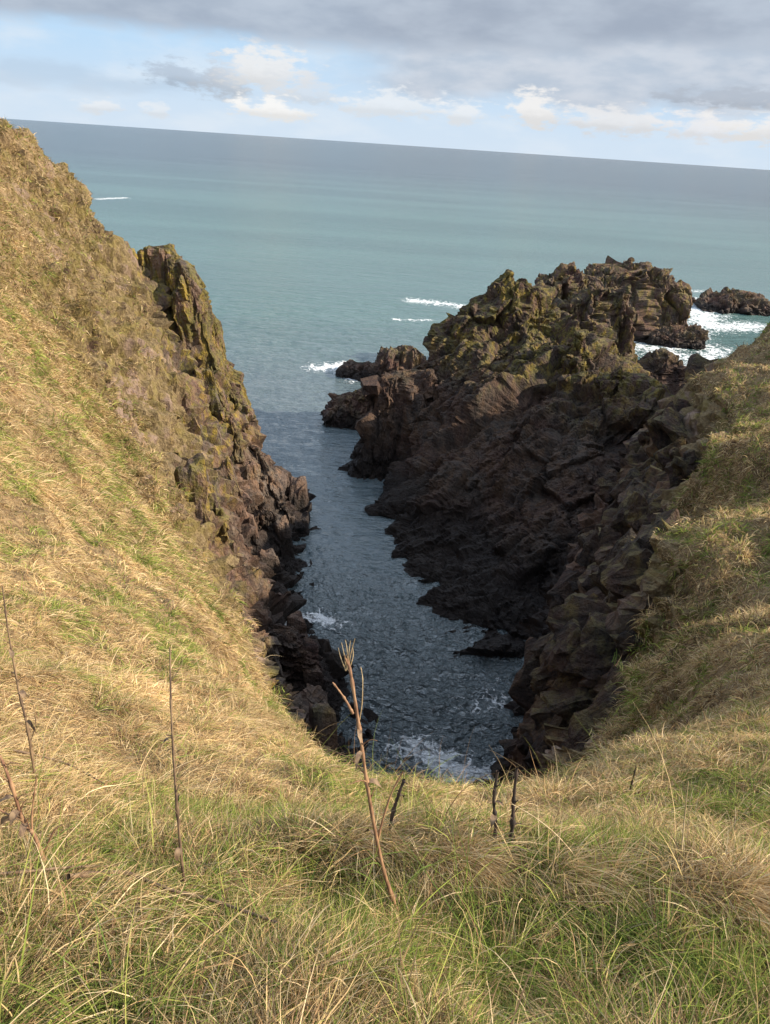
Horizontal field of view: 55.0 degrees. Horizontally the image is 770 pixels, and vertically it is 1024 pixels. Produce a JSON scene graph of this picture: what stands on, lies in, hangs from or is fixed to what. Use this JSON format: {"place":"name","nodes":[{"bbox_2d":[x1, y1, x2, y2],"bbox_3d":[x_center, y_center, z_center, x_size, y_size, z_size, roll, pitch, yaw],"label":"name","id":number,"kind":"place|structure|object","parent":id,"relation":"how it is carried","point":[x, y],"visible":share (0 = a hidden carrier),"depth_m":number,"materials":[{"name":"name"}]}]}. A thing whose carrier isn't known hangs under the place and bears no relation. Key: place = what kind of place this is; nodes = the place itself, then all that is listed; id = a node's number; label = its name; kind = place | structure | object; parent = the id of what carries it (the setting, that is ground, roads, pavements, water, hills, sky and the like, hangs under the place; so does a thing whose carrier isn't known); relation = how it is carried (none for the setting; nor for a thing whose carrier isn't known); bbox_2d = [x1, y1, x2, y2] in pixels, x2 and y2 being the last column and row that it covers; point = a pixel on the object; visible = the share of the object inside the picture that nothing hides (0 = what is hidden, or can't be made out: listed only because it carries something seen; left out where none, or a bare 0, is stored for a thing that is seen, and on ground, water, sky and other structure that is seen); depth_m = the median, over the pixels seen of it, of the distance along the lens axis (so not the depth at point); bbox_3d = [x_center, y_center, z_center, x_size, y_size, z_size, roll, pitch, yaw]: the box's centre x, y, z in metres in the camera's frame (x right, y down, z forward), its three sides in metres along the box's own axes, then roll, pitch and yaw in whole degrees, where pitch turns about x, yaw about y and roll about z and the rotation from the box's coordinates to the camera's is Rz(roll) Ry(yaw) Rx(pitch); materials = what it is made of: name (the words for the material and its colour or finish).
{"place":"outdoors","nodes":[
{"label":"outdoors","id":0,"kind":"place"},
{"bbox_2d":[172,366,367,760],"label":"cliff","id":1,"kind":"structure","parent":0,"point":[192,475],"depth_m":37.03,"materials":[{"name":"brown stone"}]},
{"bbox_2d":[212,315,228,363],"bbox_3d":[-11.375,-10.769,50.468,1.773,5.556,1.561,4,26,0],"label":"rock tooth","id":2,"kind":"object","parent":1,"relation":"on","point":[217,333],"visible":0.25,"depth_m":49.59},
{"bbox_2d":[212,370,234,412],"bbox_3d":[-11.105,-5.578,49.724,3.154,7.949,2.777,4,26,0],"label":"rock column","id":3,"kind":"object","parent":1,"relation":"on","point":[223,387],"visible":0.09,"depth_m":48.43,"materials":[{"name":"brown stone"}]},
{"bbox_2d":[215,407,260,479],"bbox_3d":[-9.832,-3.033,49.560,3.576,8.221,3.040,4,26,0],"label":"rock column","id":4,"kind":"object","parent":1,"relation":"on","point":[242,455],"visible":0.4,"depth_m":47.92,"materials":[{"name":"brown stone"}]},
{"bbox_2d":[221,366,264,453],"bbox_3d":[-10.573,-6.510,51.358,5.036,8.397,3.781,4,26,0],"label":"rock column","id":5,"kind":"object","parent":1,"relation":"on","point":[239,399],"visible":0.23,"depth_m":49.75,"materials":[{"name":"brown stone"}]},
{"bbox_2d":[248,441,288,510],"bbox_3d":[-8.412,-1.438,51.886,4.001,7.466,3.661,4,26,0],"label":"rock column","id":6,"kind":"object","parent":1,"relation":"attached to","point":[273,476],"visible":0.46,"depth_m":50.65,"materials":[{"name":"stone"}]},
{"bbox_2d":[0,118,769,1023],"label":"hillside","id":7,"kind":"structure","parent":0,"point":[168,433],"depth_m":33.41,"materials":[{"name":"green plant"}]},
{"bbox_2d":[0,585,37,781],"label":"dead stalk","id":8,"kind":"object","parent":7,"relation":"on","point":[22,693],"visible":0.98,"depth_m":2.83,"materials":[{"name":"brown plant"}]},
{"bbox_2d":[0,755,62,866],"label":"dead stalk","id":9,"kind":"object","parent":7,"relation":"on","point":[15,814],"visible":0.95,"depth_m":2.11,"materials":[{"name":"brown plant"}]},
{"bbox_2d":[0,865,117,875],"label":"fallen stalk","id":10,"kind":"object","parent":7,"relation":"on","point":[34,870],"visible":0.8,"depth_m":2.02,"materials":[{"name":"beige plant"}]},
{"bbox_2d":[13,749,104,784],"bbox_3d":[-1.363,1.087,3.165,0.471,0.090,0.093,12,28,16],"label":"fallen stalk","id":11,"kind":"object","parent":7,"relation":"on","point":[25,752],"visible":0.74,"depth_m":3.19,"materials":[{"name":"beige plant"}]},
{"bbox_2d":[137,243,181,340],"bbox_3d":[-14.189,-13.076,48.642,3.678,8.648,3.702,4,26,0],"label":"rock pinnacle","id":12,"kind":"object","parent":7,"relation":"on","point":[153,259],"visible":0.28,"depth_m":46.78,"materials":[{"name":"brown stone"}]},
{"bbox_2d":[147,647,195,885],"bbox_3d":[-0.578,0.775,2.118,0.101,0.857,0.163,15,28,20],"label":"dead stalk","id":13,"kind":"object","parent":7,"relation":"on","point":[178,853],"visible":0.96,"depth_m":2.10,"materials":[{"name":"brown plant"}]},
{"bbox_2d":[66,870,280,924],"bbox_3d":[-0.566,1.051,2.071,0.594,0.151,0.144,6,26,4],"label":"fallen stalk","id":14,"kind":"object","parent":7,"relation":"on","point":[74,875],"visible":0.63,"depth_m":2.09,"materials":[{"name":"beige plant"}]},
{"bbox_2d":[165,256,228,374],"bbox_3d":[-12.088,-12.202,48.226,4.202,8.433,2.894,4,26,0],"label":"rock slab","id":15,"kind":"object","parent":7,"relation":"on","point":[193,316],"visible":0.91,"depth_m":47.11,"materials":[{"name":"brown stone"}]},
{"bbox_2d":[247,502,284,556],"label":"rock crag","id":16,"kind":"structure","parent":7,"relation":"on","point":[265,516],"depth_m":47.50,"materials":[{"name":"brown stone"}]},
{"bbox_2d":[326,639,402,911],"bbox_3d":[-0.040,0.802,2.111,0.268,0.999,0.135,4,26,0],"label":"dead stalk","id":17,"kind":"object","parent":7,"relation":"on","point":[373,831],"visible":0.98,"depth_m":2.07,"materials":[{"name":"brown plant"}]},
{"bbox_2d":[388,779,407,829],"bbox_3d":[0.038,1.033,2.546,0.065,0.285,0.036,-9,29,-24],"label":"dead stalk","id":18,"kind":"object","parent":7,"relation":"on","point":[399,794],"visible":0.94,"depth_m":2.52,"materials":[{"name":"brown plant"}]},
{"bbox_2d":[373,367,437,481],"bbox_3d":[1.786,-7.093,62.311,6.842,10.614,6.758,4,26,0],"label":"rock buttress","id":19,"kind":"object","parent":7,"relation":"on","point":[404,398],"visible":0.57,"depth_m":59.61,"materials":[{"name":"brown stone"}]},
{"bbox_2d":[490,770,502,844],"bbox_3d":[0.355,1.010,2.435,0.048,0.360,0.064,17,29,25],"label":"dead stalk","id":20,"kind":"object","parent":7,"relation":"on","point":[493,818],"visible":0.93,"depth_m":2.42,"materials":[{"name":"brown plant"}]},
{"bbox_2d":[508,767,521,843],"bbox_3d":[0.432,1.005,2.442,0.055,0.386,0.059,4,26,0],"label":"dead stalk","id":21,"kind":"object","parent":7,"relation":"on","point":[512,822],"visible":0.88,"depth_m":2.43,"materials":[{"name":"brown plant"}]},
{"bbox_2d":[512,804,572,854],"bbox_3d":[0.533,1.058,2.384,0.281,0.210,0.008,11,27,15],"label":"straw stem","id":22,"kind":"object","parent":7,"relation":"on","point":[550,829],"visible":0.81,"depth_m":2.37,"materials":[{"name":"beige plant"}]},
{"bbox_2d":[549,832,560,885],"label":"straw stem","id":23,"kind":"object","parent":7,"relation":"on","point":[554,859],"visible":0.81,"depth_m":2.28,"materials":[{"name":"beige plant"}]},
{"bbox_2d":[618,352,633,359],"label":"rock block","id":24,"kind":"object","parent":7,"relation":"on","point":[629,356],"visible":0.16,"depth_m":68.42,"materials":[{"name":"brown stone"}]},
{"bbox_2d":[629,768,635,792],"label":"dead stalk","id":25,"kind":"object","parent":7,"relation":"on","point":[632,780],"visible":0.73,"depth_m":4.64,"materials":[{"name":"brown plant"}]},
{"bbox_2d":[637,348,685,394],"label":"rock block","id":26,"kind":"object","parent":7,"relation":"on","point":[663,366],"visible":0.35,"depth_m":65.53,"materials":[{"name":"brown stone"}]},
{"bbox_2d":[680,781,688,858],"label":"straw stem","id":27,"kind":"object","parent":7,"relation":"on","point":[681,852],"visible":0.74,"depth_m":2.31,"materials":[{"name":"beige plant"}]},
{"bbox_2d":[0,0,769,169],"label":"sky","id":28,"kind":"structure","parent":0,"point":[661,81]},
{"bbox_2d":[7,119,769,785],"bbox_3d":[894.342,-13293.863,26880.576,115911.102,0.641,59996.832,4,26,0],"label":"sea","id":29,"kind":"structure","parent":0,"point":[315,263],"depth_m":182.70,"materials":[{"name":"liquid"}]},
{"bbox_2d":[277,501,305,540],"bbox_3d":[-6.884,1.437,52.417,3.148,5.054,3.677,4,26,0],"label":"shore rock","id":30,"kind":"object","parent":29,"relation":"in","point":[286,507],"visible":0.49,"depth_m":51.24,"materials":[{"name":"brown stone"}]},
{"bbox_2d":[281,555,307,573],"bbox_3d":[-6.154,4.285,48.945,2.528,3.110,2.691,4,26,0],"label":"shore rock","id":31,"kind":"object","parent":29,"relation":"in","point":[292,565],"visible":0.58,"depth_m":48.05,"materials":[{"name":"black stone"}]},
{"bbox_2d":[265,623,350,721],"bbox_3d":[-3.903,10.148,36.986,4.847,10.695,3.998,4,26,0],"label":"shore ledge","id":32,"kind":"object","parent":29,"relation":"in","point":[298,652],"visible":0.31,"depth_m":35.01,"materials":[{"name":"black stone"}]},
{"bbox_2d":[303,618,313,633],"bbox_3d":[-4.802,7.116,42.331,1.518,2.283,1.601,4,26,0],"label":"shore rock","id":33,"kind":"object","parent":29,"relation":"in","point":[309,625],"visible":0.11,"depth_m":41.95,"materials":[{"name":"black stone"}]},
{"bbox_2d":[319,387,367,430],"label":"skerry","id":34,"kind":"structure","parent":29,"relation":"in","point":[348,410],"depth_m":71.71,"materials":[{"name":"brown stone"}]},
{"bbox_2d":[335,359,373,380],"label":"skerry","id":35,"kind":"structure","parent":29,"relation":"in","point":[352,369],"depth_m":87.35,"materials":[{"name":"brown stone"}]},
{"bbox_2d":[534,261,603,303],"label":"sea stack","id":36,"kind":"object","parent":29,"relation":"on","point":[565,280],"visible":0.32,"depth_m":86.80,"materials":[{"name":"stone"}]},
{"bbox_2d":[553,284,637,357],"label":"sea stack","id":37,"kind":"object","parent":29,"relation":"on","point":[609,307],"visible":0.45,"depth_m":80.22,"materials":[{"name":"brown stone"}]},
{"bbox_2d":[584,256,695,342],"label":"sea stack","id":38,"kind":"object","parent":29,"relation":"in","point":[659,296],"visible":0.58,"depth_m":112.99,"materials":[{"name":"brown stone"}]},
{"bbox_2d":[644,323,708,350],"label":"skerry","id":39,"kind":"structure","parent":29,"relation":"in","point":[694,336],"depth_m":112.30,"materials":[{"name":"brown stone"}]},
{"bbox_2d":[693,287,769,316],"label":"islet","id":40,"kind":"object","parent":29,"relation":"in","point":[726,300],"visible":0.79,"depth_m":142.23,"materials":[{"name":"brown stone"}]},
{"bbox_2d":[338,280,673,658],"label":"rocky headland","id":41,"kind":"structure","parent":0,"point":[507,459],"depth_m":52.19,"materials":[{"name":"brown stone"}]},
{"bbox_2d":[367,345,427,376],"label":"rock","id":42,"kind":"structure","parent":41,"relation":"on","point":[402,358],"depth_m":85.98,"materials":[{"name":"brown stone"}]},
{"bbox_2d":[486,269,513,299],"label":"rock crag","id":43,"kind":"structure","parent":41,"relation":"on","point":[503,280],"depth_m":62.26,"materials":[{"name":"stone"}]},
{"bbox_2d":[497,278,549,324],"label":"rock crag","id":44,"kind":"structure","parent":41,"relation":"on","point":[527,296],"depth_m":60.89,"materials":[{"name":"brown stone"}]},
{"bbox_2d":[560,330,596,374],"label":"rock crag","id":45,"kind":"structure","parent":41,"relation":"on","point":[578,356],"depth_m":55.33,"materials":[{"name":"brown stone"}]},
{"bbox_2d":[593,367,642,399],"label":"rock crag","id":46,"kind":"structure","parent":41,"relation":"on","point":[606,384],"depth_m":51.84,"materials":[{"name":"brown stone"}]},
{"bbox_2d":[471,353,717,788],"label":"cliff","id":47,"kind":"structure","parent":0,"point":[574,646],"depth_m":25.20,"materials":[{"name":"brown stone"}]}
]}

